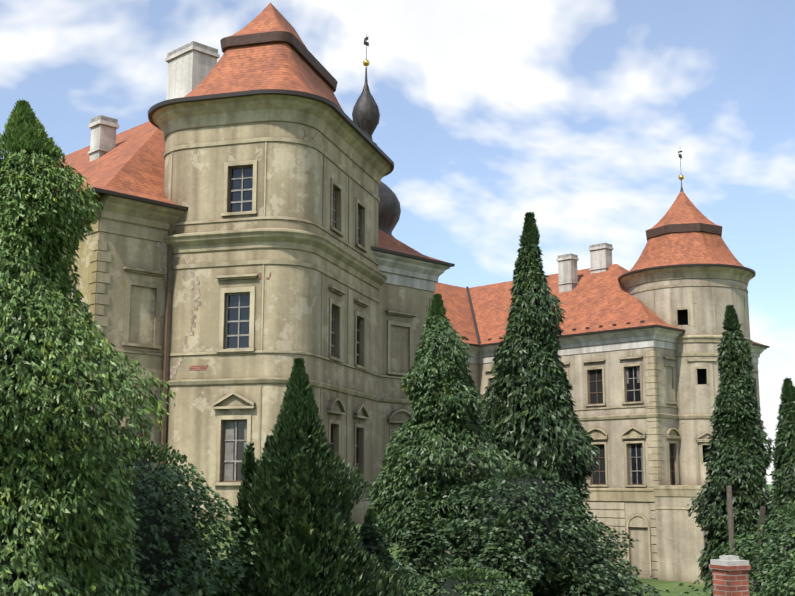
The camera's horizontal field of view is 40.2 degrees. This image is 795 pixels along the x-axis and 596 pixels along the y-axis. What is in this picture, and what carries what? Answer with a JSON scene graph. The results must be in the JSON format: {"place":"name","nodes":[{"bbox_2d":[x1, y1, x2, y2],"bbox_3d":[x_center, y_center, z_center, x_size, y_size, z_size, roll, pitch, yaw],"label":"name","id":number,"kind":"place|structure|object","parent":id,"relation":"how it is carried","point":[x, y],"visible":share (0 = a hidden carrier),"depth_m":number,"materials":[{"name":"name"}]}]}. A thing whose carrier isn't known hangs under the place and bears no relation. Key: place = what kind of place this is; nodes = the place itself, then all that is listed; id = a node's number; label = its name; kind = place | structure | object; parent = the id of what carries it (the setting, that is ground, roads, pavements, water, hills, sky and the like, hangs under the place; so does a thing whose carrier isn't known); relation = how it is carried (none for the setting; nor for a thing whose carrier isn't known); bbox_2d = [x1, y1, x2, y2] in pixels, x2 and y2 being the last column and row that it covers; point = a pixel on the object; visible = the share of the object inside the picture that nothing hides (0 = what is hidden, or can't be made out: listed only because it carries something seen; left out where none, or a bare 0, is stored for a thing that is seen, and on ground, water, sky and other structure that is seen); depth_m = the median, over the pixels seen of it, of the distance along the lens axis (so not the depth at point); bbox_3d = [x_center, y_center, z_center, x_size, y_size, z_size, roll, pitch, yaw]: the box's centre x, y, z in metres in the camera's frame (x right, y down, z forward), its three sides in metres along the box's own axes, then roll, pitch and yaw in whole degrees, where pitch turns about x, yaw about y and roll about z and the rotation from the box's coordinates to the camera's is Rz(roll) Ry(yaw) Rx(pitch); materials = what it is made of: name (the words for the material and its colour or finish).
{"place":"outdoors","nodes":[
{"label":"outdoors","id":0,"kind":"place"},
{"bbox_2d":[0,0,794,483],"label":"sky","id":1,"kind":"structure","parent":0,"point":[577,115],"materials":[{"name":"blue"}]},
{"bbox_2d":[196,484,772,595],"bbox_3d":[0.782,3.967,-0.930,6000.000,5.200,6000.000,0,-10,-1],"label":"ground","id":2,"kind":"structure","parent":0,"point":[663,586],"depth_m":66.41,"materials":[{"name":"green plant"}]},
{"bbox_2d":[0,98,176,595],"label":"tree","id":3,"kind":"object","parent":2,"relation":"on","point":[47,413],"visible":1,"depth_m":13.18,"materials":[{"name":"green plant"}]},
{"bbox_2d":[60,435,260,595],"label":"bush","id":4,"kind":"object","parent":2,"relation":"on","point":[162,529],"visible":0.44,"depth_m":16.74,"materials":[{"name":"green plant"}]},
{"bbox_2d":[156,463,211,593],"bbox_3d":[-4.513,5.362,20.299,3.219,4.529,3.138,0,-10,-1],"label":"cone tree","id":5,"kind":"object","parent":2,"relation":"on","point":[190,517],"depth_m":20.52,"materials":[{"name":"green plant"}]},
{"bbox_2d":[230,441,259,559],"bbox_3d":[-2.654,3.930,19.215,0.718,2.791,0.672,-6,-11,32],"label":"yew tree","id":6,"kind":"object","parent":2,"relation":"on","point":[248,465],"visible":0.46,"depth_m":19.21,"materials":[{"name":"green plant"}]},
{"bbox_2d":[261,434,272,509],"bbox_3d":[-2.270,3.923,19.592,0.890,2.932,0.767,0,-10,-1],"label":"yew tree","id":7,"kind":"object","parent":2,"relation":"on","point":[267,438],"depth_m":19.75,"materials":[{"name":"green plant"}]},
{"bbox_2d":[279,453,322,594],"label":"yew tree","id":8,"kind":"object","parent":2,"relation":"on","point":[302,511],"visible":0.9,"depth_m":18.03,"materials":[{"name":"green plant"}]},
{"bbox_2d":[212,357,425,595],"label":"yew tree","id":9,"kind":"object","parent":2,"relation":"on","point":[299,428],"visible":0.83,"depth_m":18.62,"materials":[{"name":"green plant"}]},
{"bbox_2d":[349,508,402,595],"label":"cone tree","id":10,"kind":"object","parent":2,"relation":"on","point":[372,533],"visible":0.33,"depth_m":20.12,"materials":[{"name":"green plant"}]},
{"bbox_2d":[333,541,419,593],"bbox_3d":[-1.553,6.558,22.821,4.399,3.012,3.721,0,-10,-1],"label":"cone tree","id":11,"kind":"object","parent":2,"relation":"on","point":[407,567],"visible":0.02,"depth_m":22.83,"materials":[{"name":"green plant"}]},
{"bbox_2d":[55,2,769,582],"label":"chateau","id":12,"kind":"structure","parent":2,"relation":"on","point":[241,246],"depth_m":47.32,"materials":[{"name":"yellow paint"}]},
{"bbox_2d":[396,484,451,595],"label":"cone tree","id":13,"kind":"object","parent":2,"relation":"on","point":[424,544],"visible":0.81,"depth_m":24.91,"materials":[{"name":"green plant"}]},
{"bbox_2d":[365,293,520,551],"bbox_3d":[1.423,4.187,35.956,4.960,8.706,6.349,0,-10,-1],"label":"cypress tree","id":14,"kind":"object","parent":2,"relation":"on","point":[433,447],"visible":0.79,"depth_m":34.47,"materials":[{"name":"green plant"}]},
{"bbox_2d":[408,565,532,595],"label":"bush","id":15,"kind":"object","parent":2,"relation":"on","point":[457,583],"visible":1,"depth_m":21.30,"materials":[{"name":"green plant"}]},
{"bbox_2d":[471,513,543,595],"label":"cone tree","id":16,"kind":"object","parent":2,"relation":"on","point":[502,550],"visible":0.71,"depth_m":26.35,"materials":[{"name":"green plant"}]},
{"bbox_2d":[432,466,604,595],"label":"shrub","id":17,"kind":"object","parent":2,"relation":"on","point":[529,508],"visible":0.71,"depth_m":31.27,"materials":[{"name":"green plant"}]},
{"bbox_2d":[476,211,600,514],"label":"cypress tree","id":18,"kind":"object","parent":2,"relation":"on","point":[535,421],"visible":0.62,"depth_m":48.40,"materials":[{"name":"green plant"}]},
{"bbox_2d":[482,508,642,595],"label":"shrub","id":19,"kind":"object","parent":2,"relation":"on","point":[587,588],"visible":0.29,"depth_m":37.47,"materials":[{"name":"green plant"}]},
{"bbox_2d":[592,548,669,595],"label":"shrub","id":20,"kind":"object","parent":2,"relation":"on","point":[642,588],"visible":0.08,"depth_m":43.24,"materials":[{"name":"green plant"}]},
{"bbox_2d":[710,555,748,595],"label":"brick pillar","id":21,"kind":"structure","parent":2,"relation":"on","point":[731,583],"depth_m":15.85,"materials":[{"name":"red brick"}]},
{"bbox_2d":[709,564,750,570],"bbox_3d":[4.895,3.962,16.008,0.420,0.060,0.420,4,-10,-23],"label":"string course","id":22,"kind":"object","parent":21,"relation":"attached to","point":[730,568],"visible":0.79,"depth_m":15.85,"materials":[{"name":"red brick"}]},
{"bbox_2d":[686,305,774,595],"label":"cypress tree","id":23,"kind":"object","parent":2,"relation":"on","point":[739,459],"visible":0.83,"depth_m":56.17,"materials":[{"name":"green plant"}]},
{"bbox_2d":[674,501,794,595],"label":"shrub","id":24,"kind":"object","parent":2,"relation":"on","point":[789,543],"visible":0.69,"depth_m":29.47,"materials":[{"name":"green plant"}]},
{"bbox_2d":[726,486,784,595],"bbox_3d":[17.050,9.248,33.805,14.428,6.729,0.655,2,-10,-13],"label":"wooden post","id":25,"kind":"object","parent":2,"relation":"on","point":[730,514],"visible":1,"depth_m":32.74,"materials":[{"name":"brown wood"}]},
{"bbox_2d":[749,552,794,595],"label":"shrub","id":26,"kind":"object","parent":2,"relation":"on","point":[784,575],"visible":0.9,"depth_m":25.26,"materials":[{"name":"green plant"}]},
{"bbox_2d":[753,523,792,587],"bbox_3d":[15.079,9.873,35.414,6.473,6.476,7.313,0,-10,-1],"label":"shrub","id":27,"kind":"object","parent":2,"relation":"on","point":[782,541],"visible":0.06,"depth_m":36.02,"materials":[{"name":"green plant"}]},
{"bbox_2d":[761,377,794,581],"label":"cypress tree","id":28,"kind":"object","parent":2,"relation":"on","point":[782,487],"visible":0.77,"depth_m":41.90,"materials":[{"name":"green plant"}]}
]}

